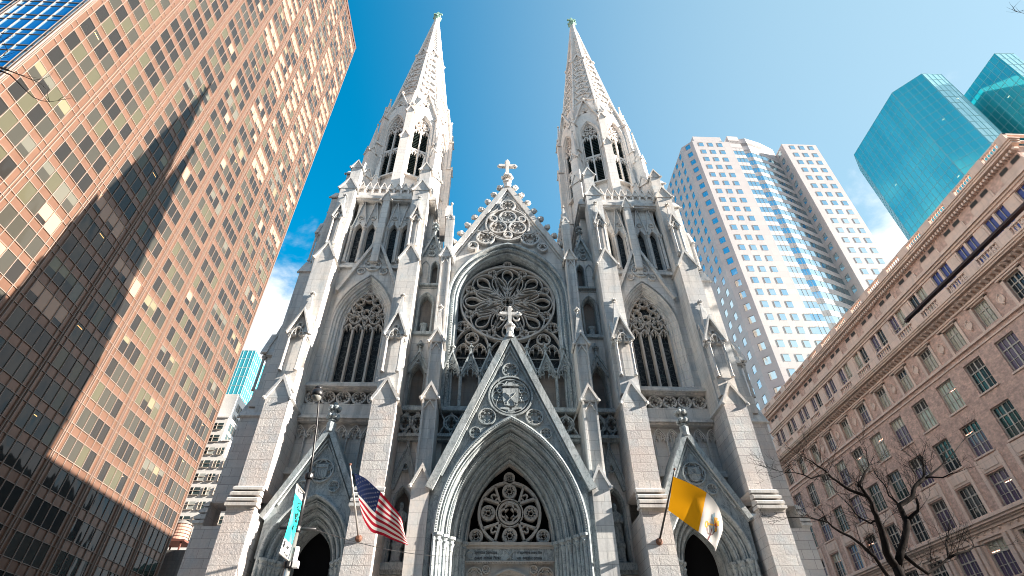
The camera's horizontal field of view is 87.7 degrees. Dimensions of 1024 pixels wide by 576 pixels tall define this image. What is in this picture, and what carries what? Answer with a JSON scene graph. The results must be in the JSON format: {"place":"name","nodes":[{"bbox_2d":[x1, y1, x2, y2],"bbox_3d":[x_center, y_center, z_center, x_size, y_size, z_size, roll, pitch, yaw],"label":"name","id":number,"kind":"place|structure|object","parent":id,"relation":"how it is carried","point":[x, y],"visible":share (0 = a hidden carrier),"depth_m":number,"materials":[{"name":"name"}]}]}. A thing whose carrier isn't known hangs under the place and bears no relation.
{"place":"outdoors","nodes":[
{"label":"outdoors","id":0,"kind":"place"},
{"bbox_2d":[168,394,245,549],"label":"office block","id":1,"kind":"structure","parent":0,"point":[207,476],"depth_m":111.16,"materials":[{"name":"white concrete"}]},
{"bbox_2d":[612,503,624,542],"bbox_3d":[6.862,15.374,34.841,0.840,2.600,0.768,-26,-46,27],"label":"statue","id":2,"kind":"object","parent":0,"point":[618,519],"visible":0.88,"depth_m":34.65,"materials":[{"name":"grey stone"}]},
{"bbox_2d":[243,0,1023,364],"label":"sky","id":3,"kind":"structure","parent":0,"point":[771,74],"materials":[{"name":"blue"}]},
{"bbox_2d":[747,409,1021,575],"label":"bare tree","id":4,"kind":"object","parent":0,"point":[896,564],"visible":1,"depth_m":27.74,"materials":[{"name":"brown plant"}]},
{"bbox_2d":[854,73,1001,244],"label":"glass skyscraper","id":5,"kind":"structure","parent":0,"point":[926,143],"depth_m":190.14,"materials":[{"name":"teal glass"}]},
{"bbox_2d":[964,53,1023,144],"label":"glass skyscraper","id":6,"kind":"structure","parent":0,"point":[994,94],"depth_m":188.04,"materials":[{"name":"teal glass"}]},
{"label":"ground","id":7,"kind":"structure","parent":0,"visible":0},
{"bbox_2d":[158,550,185,575],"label":"building","id":8,"kind":"structure","parent":7,"relation":"on","point":[171,563],"depth_m":82.61,"materials":[{"name":"stone"}]},
{"bbox_2d":[168,520,192,549],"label":"water tank","id":9,"kind":"object","parent":8,"relation":"on","point":[180,536],"visible":0.73,"depth_m":89.19,"materials":[{"name":"brown wood"}]},
{"bbox_2d":[0,0,355,575],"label":"office building","id":10,"kind":"structure","parent":7,"relation":"on","point":[155,168],"depth_m":70.39,"materials":[{"name":"brown stone"}]},
{"bbox_2d":[0,383,14,413],"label":"window","id":11,"kind":"structure","parent":10,"relation":"in","point":[7,395],"depth_m":52.11,"materials":[{"name":"grey glass"}]},
{"bbox_2d":[0,146,16,179],"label":"window","id":12,"kind":"structure","parent":10,"relation":"in","point":[7,165],"depth_m":51.65,"materials":[{"name":"grey glass"}]},
{"bbox_2d":[0,477,23,511],"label":"window","id":13,"kind":"structure","parent":10,"relation":"in","point":[7,486],"depth_m":52.80,"materials":[{"name":"black glass"}]},
{"bbox_2d":[0,241,25,283],"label":"window","id":14,"kind":"structure","parent":10,"relation":"in","point":[7,258],"depth_m":52.35,"materials":[{"name":"grey glass"}]},
{"bbox_2d":[0,336,33,382],"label":"window","id":15,"kind":"structure","parent":10,"relation":"in","point":[8,350],"depth_m":53.03,"materials":[{"name":"grey glass"}]},
{"bbox_2d":[0,97,35,157],"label":"window","id":16,"kind":"structure","parent":10,"relation":"in","point":[8,119],"depth_m":52.58,"materials":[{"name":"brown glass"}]},
{"bbox_2d":[0,33,39,43],"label":"window","id":17,"kind":"structure","parent":10,"relation":"in","point":[14,39],"depth_m":55.95,"materials":[{"name":"blue glass"}]},
{"bbox_2d":[0,435,41,477],"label":"window","id":18,"kind":"structure","parent":10,"relation":"in","point":[6,445],"depth_m":53.84,"materials":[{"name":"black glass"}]},
{"bbox_2d":[0,204,43,257],"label":"window","id":19,"kind":"structure","parent":10,"relation":"in","point":[9,212],"depth_m":53.46,"materials":[{"name":"grey glass"}]},
{"bbox_2d":[4,531,49,567],"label":"window","id":20,"kind":"structure","parent":10,"relation":"in","point":[18,536],"depth_m":55.02,"materials":[{"name":"black glass"}]},
{"bbox_2d":[5,306,51,353],"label":"window","id":21,"kind":"structure","parent":10,"relation":"in","point":[17,316],"depth_m":54.66,"materials":[{"name":"grey glass"}]},
{"bbox_2d":[0,18,56,28],"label":"window","id":22,"kind":"structure","parent":10,"relation":"in","point":[33,24],"depth_m":58.07,"materials":[{"name":"blue glass"}]},
{"bbox_2d":[7,78,53,137],"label":"window","id":23,"kind":"structure","parent":10,"relation":"in","point":[27,101],"depth_m":54.40,"materials":[{"name":"grey glass"}]},
{"bbox_2d":[15,403,59,445],"bbox_3d":[-49.856,14.419,56.054,0.010,2.280,5.680,1,-40,-2],"label":"window","id":24,"kind":"structure","parent":10,"relation":"in","point":[28,410],"depth_m":55.98,"materials":[{"name":"grey glass"}]},
{"bbox_2d":[17,181,61,234],"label":"window","id":25,"kind":"structure","parent":10,"relation":"in","point":[28,190],"depth_m":55.63,"materials":[{"name":"white glass"}]},
{"bbox_2d":[15,5,73,14],"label":"window","id":26,"kind":"structure","parent":10,"relation":"in","point":[26,8],"depth_m":60.30,"materials":[{"name":"blue glass"}]},
{"bbox_2d":[24,496,66,533],"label":"window","id":27,"kind":"structure","parent":10,"relation":"in","point":[35,505],"depth_m":57.26,"materials":[{"name":"black glass"}]},
{"bbox_2d":[26,280,68,327],"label":"window","id":28,"kind":"structure","parent":10,"relation":"in","point":[37,288],"depth_m":56.90,"materials":[{"name":"grey glass"}]},
{"bbox_2d":[28,61,70,119],"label":"window","id":29,"kind":"structure","parent":10,"relation":"in","point":[38,70],"depth_m":56.59,"materials":[{"name":"beige glass"}]},
{"bbox_2d":[34,374,75,416],"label":"window","id":30,"kind":"structure","parent":10,"relation":"in","point":[46,381],"depth_m":58.20,"materials":[{"name":"grey glass"}]},
{"bbox_2d":[36,161,77,212],"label":"window","id":31,"kind":"structure","parent":10,"relation":"in","point":[47,169],"depth_m":57.86,"materials":[{"name":"beige glass"}]},
{"bbox_2d":[42,465,81,501],"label":"window","id":32,"kind":"structure","parent":10,"relation":"in","point":[54,470],"depth_m":59.47,"materials":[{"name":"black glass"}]},
{"bbox_2d":[45,256,83,302],"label":"window","id":33,"kind":"structure","parent":10,"relation":"in","point":[55,264],"depth_m":59.12,"materials":[{"name":"grey glass"}]},
{"bbox_2d":[46,45,85,101],"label":"window","id":34,"kind":"structure","parent":10,"relation":"in","point":[55,55],"depth_m":58.77,"materials":[{"name":"grey glass"}]},
{"bbox_2d":[50,551,87,575],"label":"window","id":35,"kind":"structure","parent":10,"relation":"in","point":[62,555],"depth_m":60.58,"materials":[{"name":"grey glass"}]},
{"bbox_2d":[52,347,90,388],"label":"window","id":36,"kind":"structure","parent":10,"relation":"in","point":[60,359],"depth_m":60.39,"materials":[{"name":"grey glass"}]},
{"bbox_2d":[54,142,92,192],"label":"window","id":37,"kind":"structure","parent":10,"relation":"in","point":[63,151],"depth_m":60.05,"materials":[{"name":"grey glass"}]},
{"bbox_2d":[60,435,96,471],"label":"window","id":38,"kind":"structure","parent":10,"relation":"in","point":[71,440],"depth_m":61.69,"materials":[{"name":"grey glass"}]},
{"bbox_2d":[62,234,98,279],"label":"window","id":39,"kind":"structure","parent":10,"relation":"in","point":[69,245],"depth_m":61.34,"materials":[{"name":"grey glass"}]},
{"bbox_2d":[64,31,100,85],"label":"window","id":40,"kind":"structure","parent":10,"relation":"in","point":[72,40],"depth_m":61.00,"materials":[{"name":"beige glass"}]},
{"bbox_2d":[67,519,102,551],"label":"window","id":41,"kind":"structure","parent":10,"relation":"in","point":[77,524],"depth_m":62.94,"materials":[{"name":"grey glass"}]},
{"bbox_2d":[69,323,104,363],"bbox_3d":[-49.953,6.520,62.681,0.010,2.280,5.680,1,-40,-2],"label":"window","id":42,"kind":"structure","parent":10,"relation":"in","point":[79,329],"depth_m":62.67,"materials":[{"name":"grey glass"}]},
{"bbox_2d":[71,124,106,173],"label":"window","id":43,"kind":"structure","parent":10,"relation":"in","point":[80,132],"depth_m":62.24,"materials":[{"name":"grey glass"}]},
{"bbox_2d":[76,407,109,443],"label":"window","id":44,"kind":"structure","parent":10,"relation":"in","point":[85,414],"depth_m":63.94,"materials":[{"name":"grey glass"}]},
{"bbox_2d":[78,213,111,258],"bbox_3d":[-49.711,-6.158,63.616,0.010,2.280,5.680,1,-40,-2],"label":"window","id":45,"kind":"structure","parent":10,"relation":"in","point":[87,220],"depth_m":63.58,"materials":[{"name":"grey glass"}]},
{"bbox_2d":[80,17,113,70],"bbox_3d":[-49.193,-28.882,63.277,0.010,2.280,5.680,1,-40,-2],"label":"window","id":46,"kind":"structure","parent":10,"relation":"in","point":[87,26],"depth_m":63.24,"materials":[{"name":"grey glass"}]},
{"bbox_2d":[82,489,115,521],"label":"window","id":47,"kind":"structure","parent":10,"relation":"in","point":[92,494],"depth_m":65.16,"materials":[{"name":"grey glass"}]},
{"bbox_2d":[84,299,116,339],"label":"window","id":48,"kind":"structure","parent":10,"relation":"in","point":[92,308],"depth_m":64.85,"materials":[{"name":"grey glass"}]},
{"bbox_2d":[86,107,119,156],"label":"window","id":49,"kind":"structure","parent":10,"relation":"in","point":[94,116],"depth_m":64.50,"materials":[{"name":"grey glass"}]},
{"bbox_2d":[91,382,122,417],"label":"window","id":50,"kind":"structure","parent":10,"relation":"in","point":[100,387],"depth_m":66.08,"materials":[{"name":"grey glass"}]},
{"bbox_2d":[93,194,124,238],"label":"window","id":51,"kind":"structure","parent":10,"relation":"in","point":[101,201],"depth_m":65.73,"materials":[{"name":"grey glass"}]},
{"bbox_2d":[95,4,126,57],"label":"window","id":52,"kind":"structure","parent":10,"relation":"in","point":[108,25],"depth_m":65.47,"materials":[{"name":"grey glass"}]},
{"bbox_2d":[97,461,127,493],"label":"window","id":53,"kind":"structure","parent":10,"relation":"in","point":[106,465],"depth_m":67.40,"materials":[{"name":"beige glass"}]},
{"bbox_2d":[99,277,129,317],"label":"window","id":54,"kind":"structure","parent":10,"relation":"in","point":[107,284],"depth_m":67.05,"materials":[{"name":"grey glass"}]},
{"bbox_2d":[101,92,131,140],"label":"window","id":55,"kind":"structure","parent":10,"relation":"in","point":[108,100],"depth_m":66.70,"materials":[{"name":"grey glass"}]},
{"bbox_2d":[103,537,132,565],"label":"window","id":56,"kind":"structure","parent":10,"relation":"in","point":[112,540],"depth_m":68.66,"materials":[{"name":"grey glass"}]},
{"bbox_2d":[105,358,134,393],"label":"window","id":57,"kind":"structure","parent":10,"relation":"in","point":[113,363],"depth_m":68.32,"materials":[{"name":"grey glass"}]},
{"bbox_2d":[107,177,136,219],"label":"window","id":58,"kind":"structure","parent":10,"relation":"in","point":[113,185],"depth_m":67.95,"materials":[{"name":"black glass"}]},
{"bbox_2d":[109,0,138,44],"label":"window","id":59,"kind":"structure","parent":10,"relation":"in","point":[121,13],"depth_m":67.90,"materials":[{"name":"grey glass"}]},
{"bbox_2d":[110,434,138,467],"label":"window","id":60,"kind":"structure","parent":10,"relation":"in","point":[119,439],"depth_m":69.57,"materials":[{"name":"grey glass"}]},
{"bbox_2d":[112,257,140,296],"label":"window","id":61,"kind":"structure","parent":10,"relation":"in","point":[120,263],"depth_m":69.22,"materials":[{"name":"grey glass"}]},
{"bbox_2d":[114,78,142,124],"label":"window","id":62,"kind":"structure","parent":10,"relation":"in","point":[121,85],"depth_m":68.86,"materials":[{"name":"grey glass"}]},
{"bbox_2d":[116,509,143,538],"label":"window","id":63,"kind":"structure","parent":10,"relation":"in","point":[124,513],"depth_m":70.86,"materials":[{"name":"grey glass"}]},
{"bbox_2d":[118,335,145,370],"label":"window","id":64,"kind":"structure","parent":10,"relation":"in","point":[126,340],"depth_m":70.50,"materials":[{"name":"grey glass"}]},
{"bbox_2d":[120,159,147,201],"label":"window","id":65,"kind":"structure","parent":10,"relation":"in","point":[125,169],"depth_m":70.15,"materials":[{"name":"black glass"}]},
{"bbox_2d":[123,410,149,442],"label":"window","id":66,"kind":"structure","parent":10,"relation":"in","point":[130,416],"depth_m":71.82,"materials":[{"name":"grey glass"}]},
{"bbox_2d":[125,238,151,277],"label":"window","id":67,"kind":"structure","parent":10,"relation":"in","point":[131,246],"depth_m":71.45,"materials":[{"name":"grey glass"}]},
{"bbox_2d":[128,0,149,31],"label":"window","id":68,"kind":"structure","parent":10,"relation":"in","point":[138,12],"depth_m":70.58,"materials":[{"name":"grey glass"}]},
{"bbox_2d":[127,64,153,110],"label":"window","id":69,"kind":"structure","parent":10,"relation":"in","point":[133,72],"depth_m":71.12,"materials":[{"name":"beige glass"}]},
{"bbox_2d":[128,482,153,511],"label":"window","id":70,"kind":"structure","parent":10,"relation":"in","point":[135,488],"depth_m":73.08,"materials":[{"name":"beige glass"}]},
{"bbox_2d":[130,314,155,349],"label":"window","id":71,"kind":"structure","parent":10,"relation":"in","point":[136,321],"depth_m":72.79,"materials":[{"name":"beige glass"}]},
{"bbox_2d":[132,144,157,185],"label":"window","id":72,"kind":"structure","parent":10,"relation":"in","point":[138,151],"depth_m":72.43,"materials":[{"name":"black glass"}]},
{"bbox_2d":[135,388,159,419],"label":"window","id":73,"kind":"structure","parent":10,"relation":"in","point":[142,392],"depth_m":74.04,"materials":[{"name":"beige glass"}]},
{"bbox_2d":[137,220,161,258],"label":"window","id":74,"kind":"structure","parent":10,"relation":"in","point":[141,230],"depth_m":73.69,"materials":[{"name":"grey glass"}]},
{"bbox_2d":[139,52,163,96],"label":"window","id":75,"kind":"structure","parent":10,"relation":"in","point":[144,59],"depth_m":73.33,"materials":[{"name":"grey glass"}]},
{"bbox_2d":[139,458,163,487],"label":"window","id":76,"kind":"structure","parent":10,"relation":"in","point":[147,461],"depth_m":75.28,"materials":[{"name":"grey glass"}]},
{"bbox_2d":[145,0,159,20],"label":"window","id":77,"kind":"structure","parent":10,"relation":"in","point":[155,13],"depth_m":73.41,"materials":[{"name":"beige glass"}]},
{"bbox_2d":[141,294,165,329],"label":"window","id":78,"kind":"structure","parent":10,"relation":"in","point":[146,303],"depth_m":74.93,"materials":[{"name":"grey glass"}]},
{"bbox_2d":[144,129,167,169],"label":"window","id":79,"kind":"structure","parent":10,"relation":"in","point":[149,136],"depth_m":74.59,"materials":[{"name":"black glass"}]},
{"bbox_2d":[146,365,169,397],"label":"window","id":80,"kind":"structure","parent":10,"relation":"in","point":[152,371],"depth_m":76.20,"materials":[{"name":"grey glass"}]},
{"bbox_2d":[148,203,171,241],"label":"window","id":81,"kind":"structure","parent":10,"relation":"in","point":[152,212],"depth_m":75.85,"materials":[{"name":"grey glass"}]},
{"bbox_2d":[150,435,172,463],"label":"window","id":82,"kind":"structure","parent":10,"relation":"in","point":[157,438],"depth_m":77.48,"materials":[{"name":"grey glass"}]},
{"bbox_2d":[150,40,173,83],"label":"window","id":83,"kind":"structure","parent":10,"relation":"in","point":[155,47],"depth_m":75.50,"materials":[{"name":"grey glass"}]},
{"bbox_2d":[152,275,174,310],"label":"window","id":84,"kind":"structure","parent":10,"relation":"in","point":[156,285],"depth_m":77.13,"materials":[{"name":"grey glass"}]},
{"bbox_2d":[154,115,177,155],"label":"window","id":85,"kind":"structure","parent":10,"relation":"in","point":[159,122],"depth_m":76.79,"materials":[{"name":"black glass"}]},
{"bbox_2d":[156,345,178,376],"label":"window","id":86,"kind":"structure","parent":10,"relation":"in","point":[160,355],"depth_m":78.43,"materials":[{"name":"grey glass"}]},
{"bbox_2d":[158,187,180,224],"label":"window","id":87,"kind":"structure","parent":10,"relation":"in","point":[164,193],"depth_m":78.09,"materials":[{"name":"grey glass"}]},
{"bbox_2d":[162,258,183,292],"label":"window","id":88,"kind":"structure","parent":10,"relation":"in","point":[168,263],"depth_m":79.42,"materials":[{"name":"beige glass"}]},
{"bbox_2d":[166,326,186,356],"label":"window","id":89,"kind":"structure","parent":10,"relation":"in","point":[172,330],"depth_m":80.61,"materials":[{"name":"beige glass"}]},
{"bbox_2d":[168,173,188,209],"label":"window","id":90,"kind":"structure","parent":10,"relation":"in","point":[173,179],"depth_m":80.27,"materials":[{"name":"beige glass"}]},
{"bbox_2d":[133,0,352,575],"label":"window","id":91,"kind":"structure","parent":10,"relation":"in","point":[165,36],"depth_m":94.96,"materials":[{"name":"brown glass"}]},
{"bbox_2d":[226,350,264,403],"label":"glass office","id":92,"kind":"structure","parent":7,"relation":"on","point":[241,384],"depth_m":189.56,"materials":[{"name":"teal glass"}]},
{"bbox_2d":[278,386,322,575],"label":"street lamp","id":93,"kind":"object","parent":7,"relation":"on","point":[291,562],"visible":0.94,"depth_m":18.76,"materials":[{"name":"grey metal"}]},
{"bbox_2d":[280,485,302,560],"bbox_3d":[-7.489,7.982,18.242,0.086,2.280,0.890,1,-40,-2],"label":"banner","id":94,"kind":"object","parent":93,"relation":"on","point":[290,533],"visible":1,"depth_m":18.17,"materials":[{"name":"teal fabric"}]},
{"bbox_2d":[177,12,825,575],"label":"cathedral","id":95,"kind":"structure","parent":7,"relation":"on","point":[507,384],"depth_m":39.33,"materials":[{"name":"stone"}]},
{"bbox_2d":[348,228,361,262],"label":"lancet window","id":96,"kind":"structure","parent":95,"relation":"in","point":[358,234],"depth_m":50.04,"materials":[{"name":"black glass"}]},
{"bbox_2d":[349,463,361,541],"bbox_3d":[-8.881,12.174,30.218,0.407,3.457,2.999,-4,-40,4],"label":"flagpole","id":97,"kind":"object","parent":95,"relation":"attached to","point":[358,537],"visible":0.96,"depth_m":30.21,"materials":[{"name":"silver metal"}]},
{"bbox_2d":[354,473,407,544],"bbox_3d":[-7.254,12.144,29.371,3.329,3.524,1.476,1,-40,-2],"label":"flag","id":98,"kind":"object","parent":97,"relation":"hanging from","point":[380,514],"visible":1,"depth_m":29.13,"materials":[{"name":"multicoloured fabric"}]},
{"bbox_2d":[330,290,385,381],"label":"tower window","id":99,"kind":"structure","parent":95,"relation":"in","point":[356,359],"depth_m":43.66,"materials":[{"name":"grey glass"}]},
{"bbox_2d":[380,120,402,175],"bbox_3d":[-14.122,-16.913,63.500,2.040,12.000,0.400,-13,-42,15],"label":"belfry window","id":100,"kind":"structure","parent":95,"relation":"in","point":[389,156],"depth_m":63.07,"materials":[{"name":"stone"}]},
{"bbox_2d":[387,229,396,263],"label":"lancet window","id":101,"kind":"structure","parent":95,"relation":"in","point":[390,249],"depth_m":50.35,"materials":[{"name":"black glass"}]},
{"bbox_2d":[406,121,429,176],"bbox_3d":[-11.110,-16.846,63.624,2.040,12.000,0.400,16,-43,-19],"label":"belfry window","id":102,"kind":"structure","parent":95,"relation":"in","point":[420,138],"depth_m":63.43,"materials":[{"name":"stone"}]},
{"bbox_2d":[455,262,560,367],"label":"rose window","id":103,"kind":"structure","parent":95,"relation":"in","point":[490,292],"depth_m":46.43,"materials":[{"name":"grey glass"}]},
{"bbox_2d":[566,140,572,198],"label":"belfry window","id":104,"kind":"structure","parent":95,"relation":"in","point":[568,150],"depth_m":67.25,"materials":[{"name":"stone"}]},
{"bbox_2d":[582,126,605,181],"bbox_3d":[9.752,-16.384,64.480,2.040,12.000,0.400,-13,-42,15],"label":"belfry window","id":105,"kind":"structure","parent":95,"relation":"in","point":[591,146],"depth_m":64.44,"materials":[{"name":"glass"}]},
{"bbox_2d":[608,127,630,182],"bbox_3d":[12.765,-16.317,64.603,2.040,12.000,0.400,16,-43,-19],"label":"belfry window","id":106,"kind":"structure","parent":95,"relation":"in","point":[621,163],"depth_m":64.33,"materials":[{"name":"stone"}]},
{"bbox_2d":[628,295,681,386],"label":"tower window","id":107,"kind":"structure","parent":95,"relation":"in","point":[656,365],"depth_m":44.63,"materials":[{"name":"grey glass"}]},
{"bbox_2d":[650,236,662,269],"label":"lancet window","id":108,"kind":"structure","parent":95,"relation":"in","point":[653,242],"depth_m":51.25,"materials":[{"name":"black glass"}]},
{"bbox_2d":[656,468,675,545],"bbox_3d":[9.042,12.684,30.912,0.405,3.490,3.088,13,-42,-16],"label":"flagpole","id":109,"kind":"object","parent":95,"relation":"attached to","point":[659,541],"visible":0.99,"depth_m":30.87,"materials":[{"name":"black paint"}]},
{"bbox_2d":[668,477,722,550],"bbox_3d":[10.328,12.589,29.853,2.978,3.756,0.959,1,-40,-2],"label":"flag","id":110,"kind":"object","parent":109,"relation":"hanging from","point":[695,507],"visible":1,"depth_m":29.86,"materials":[{"name":"yellow fabric"}]},
{"bbox_2d":[667,136,891,515],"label":"granite tower","id":111,"kind":"structure","parent":7,"relation":"on","point":[793,260],"depth_m":138.44,"materials":[{"name":"white stone"}]},
{"bbox_2d":[762,133,1023,575],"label":"department store","id":112,"kind":"structure","parent":7,"relation":"on","point":[924,338],"depth_m":61.10,"materials":[{"name":"stone"}]},
{"bbox_2d":[819,516,833,541],"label":"window","id":113,"kind":"structure","parent":112,"relation":"in","point":[825,527],"depth_m":79.10,"materials":[{"name":"grey glass"}]},
{"bbox_2d":[832,552,846,575],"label":"window","id":114,"kind":"structure","parent":112,"relation":"in","point":[838,563],"depth_m":76.11,"materials":[{"name":"grey glass"}]},
{"bbox_2d":[834,506,849,531],"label":"window","id":115,"kind":"structure","parent":112,"relation":"in","point":[841,520],"depth_m":75.79,"materials":[{"name":"grey glass"}]},
{"bbox_2d":[848,544,863,569],"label":"window","id":116,"kind":"structure","parent":112,"relation":"in","point":[853,550],"depth_m":72.66,"materials":[{"name":"grey"}]},
{"bbox_2d":[850,495,867,522],"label":"window","id":117,"kind":"structure","parent":112,"relation":"in","point":[857,505],"depth_m":72.35,"materials":[{"name":"grey glass"}]},
{"bbox_2d":[853,447,869,474],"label":"window","id":118,"kind":"structure","parent":112,"relation":"in","point":[859,451],"depth_m":72.22,"materials":[{"name":"grey glass"}]},
{"bbox_2d":[866,534,883,561],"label":"window","id":119,"kind":"structure","parent":112,"relation":"in","point":[876,549],"depth_m":68.97,"materials":[{"name":"grey glass"}]},
{"bbox_2d":[868,483,887,512],"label":"window","id":120,"kind":"structure","parent":112,"relation":"in","point":[880,502],"depth_m":68.90,"materials":[{"name":"grey glass"}]},
{"bbox_2d":[871,432,890,461],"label":"window","id":121,"kind":"structure","parent":112,"relation":"in","point":[879,444],"depth_m":68.67,"materials":[{"name":"grey glass"}]},
{"bbox_2d":[885,523,900,551],"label":"window","id":122,"kind":"structure","parent":112,"relation":"in","point":[892,531],"depth_m":66.03,"materials":[{"name":"grey glass"}]},
{"bbox_2d":[889,470,908,500],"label":"window","id":123,"kind":"structure","parent":112,"relation":"in","point":[896,482],"depth_m":65.50,"materials":[{"name":"grey glass"}]},
{"bbox_2d":[891,416,912,446],"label":"window","id":124,"kind":"structure","parent":112,"relation":"in","point":[898,425],"depth_m":65.21,"materials":[{"name":"grey glass"}]},
{"bbox_2d":[897,369,913,391],"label":"window","id":125,"kind":"structure","parent":112,"relation":"in","point":[903,376],"depth_m":64.77,"materials":[{"name":"grey glass"}]},
{"bbox_2d":[910,514,929,542],"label":"window","id":126,"kind":"structure","parent":112,"relation":"in","point":[916,523],"depth_m":62.24,"materials":[{"name":"grey glass"}]},
{"bbox_2d":[909,457,933,487],"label":"window","id":127,"kind":"structure","parent":112,"relation":"in","point":[919,473],"depth_m":62.26,"materials":[{"name":"grey glass"}]},
{"bbox_2d":[913,399,937,430],"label":"window","id":128,"kind":"structure","parent":112,"relation":"in","point":[922,410],"depth_m":61.76,"materials":[{"name":"grey glass"}]},
{"bbox_2d":[920,348,938,372],"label":"window","id":129,"kind":"structure","parent":112,"relation":"in","point":[928,359],"depth_m":61.33,"materials":[{"name":"grey glass"}]},
{"bbox_2d":[931,499,956,531],"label":"window","id":130,"kind":"structure","parent":112,"relation":"in","point":[942,512],"depth_m":59.03,"materials":[{"name":"grey glass"}]},
{"bbox_2d":[934,438,961,472],"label":"window","id":131,"kind":"structure","parent":112,"relation":"in","point":[951,462],"depth_m":58.56,"materials":[{"name":"grey glass"}]},
{"bbox_2d":[937,379,964,412],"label":"window","id":132,"kind":"structure","parent":112,"relation":"in","point":[947,390],"depth_m":58.32,"materials":[{"name":"grey glass"}]},
{"bbox_2d":[945,325,966,350],"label":"window","id":133,"kind":"structure","parent":112,"relation":"in","point":[954,336],"depth_m":57.89,"materials":[{"name":"grey glass"}]},
{"bbox_2d":[956,550,983,575],"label":"window","id":134,"kind":"structure","parent":112,"relation":"in","point":[968,563],"depth_m":55.69,"materials":[{"name":"purple"}]},
{"bbox_2d":[958,484,987,519],"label":"window","id":135,"kind":"structure","parent":112,"relation":"in","point":[968,494],"depth_m":55.50,"materials":[{"name":"grey glass"}]},
{"bbox_2d":[961,420,992,456],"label":"window","id":136,"kind":"structure","parent":112,"relation":"in","point":[977,440],"depth_m":55.15,"materials":[{"name":"purple"}]},
{"bbox_2d":[965,357,996,393],"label":"window","id":137,"kind":"structure","parent":112,"relation":"in","point":[977,370],"depth_m":54.90,"materials":[{"name":"teal glass"}]},
{"bbox_2d":[974,299,997,326],"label":"window","id":138,"kind":"structure","parent":112,"relation":"in","point":[983,310],"depth_m":54.45,"materials":[{"name":"grey glass"}]},
{"bbox_2d":[986,537,1022,575],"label":"window","id":139,"kind":"structure","parent":112,"relation":"in","point":[1002,555],"depth_m":52.02,"materials":[{"name":"purple"}]},
{"bbox_2d":[988,468,1021,504],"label":"window","id":140,"kind":"structure","parent":112,"relation":"in","point":[1000,479],"depth_m":52.04,"materials":[{"name":"purple"}]},
{"bbox_2d":[992,399,1023,438],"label":"window","id":141,"kind":"structure","parent":112,"relation":"in","point":[1006,414],"depth_m":51.78,"materials":[{"name":"teal glass"}]},
{"bbox_2d":[995,206,1020,230],"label":"attic window","id":142,"kind":"structure","parent":112,"relation":"in","point":[1002,213],"depth_m":56.37,"materials":[{"name":"blue glass"}]},
{"bbox_2d":[996,331,1023,369],"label":"window","id":143,"kind":"structure","parent":112,"relation":"in","point":[1011,347],"depth_m":51.56,"materials":[{"name":"purple glass"}]},
{"bbox_2d":[1006,270,1023,299],"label":"window","id":144,"kind":"structure","parent":112,"relation":"in","point":[1016,281],"depth_m":51.21,"materials":[{"name":"grey glass"}]},
{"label":"pavement","id":145,"kind":"structure","parent":0,"visible":0},
{"bbox_2d":[0,26,69,101],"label":"bare tree","id":146,"kind":"object","parent":145,"relation":"on","point":[20,74],"visible":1,"depth_m":10.90,"materials":[{"name":"brown plant"}]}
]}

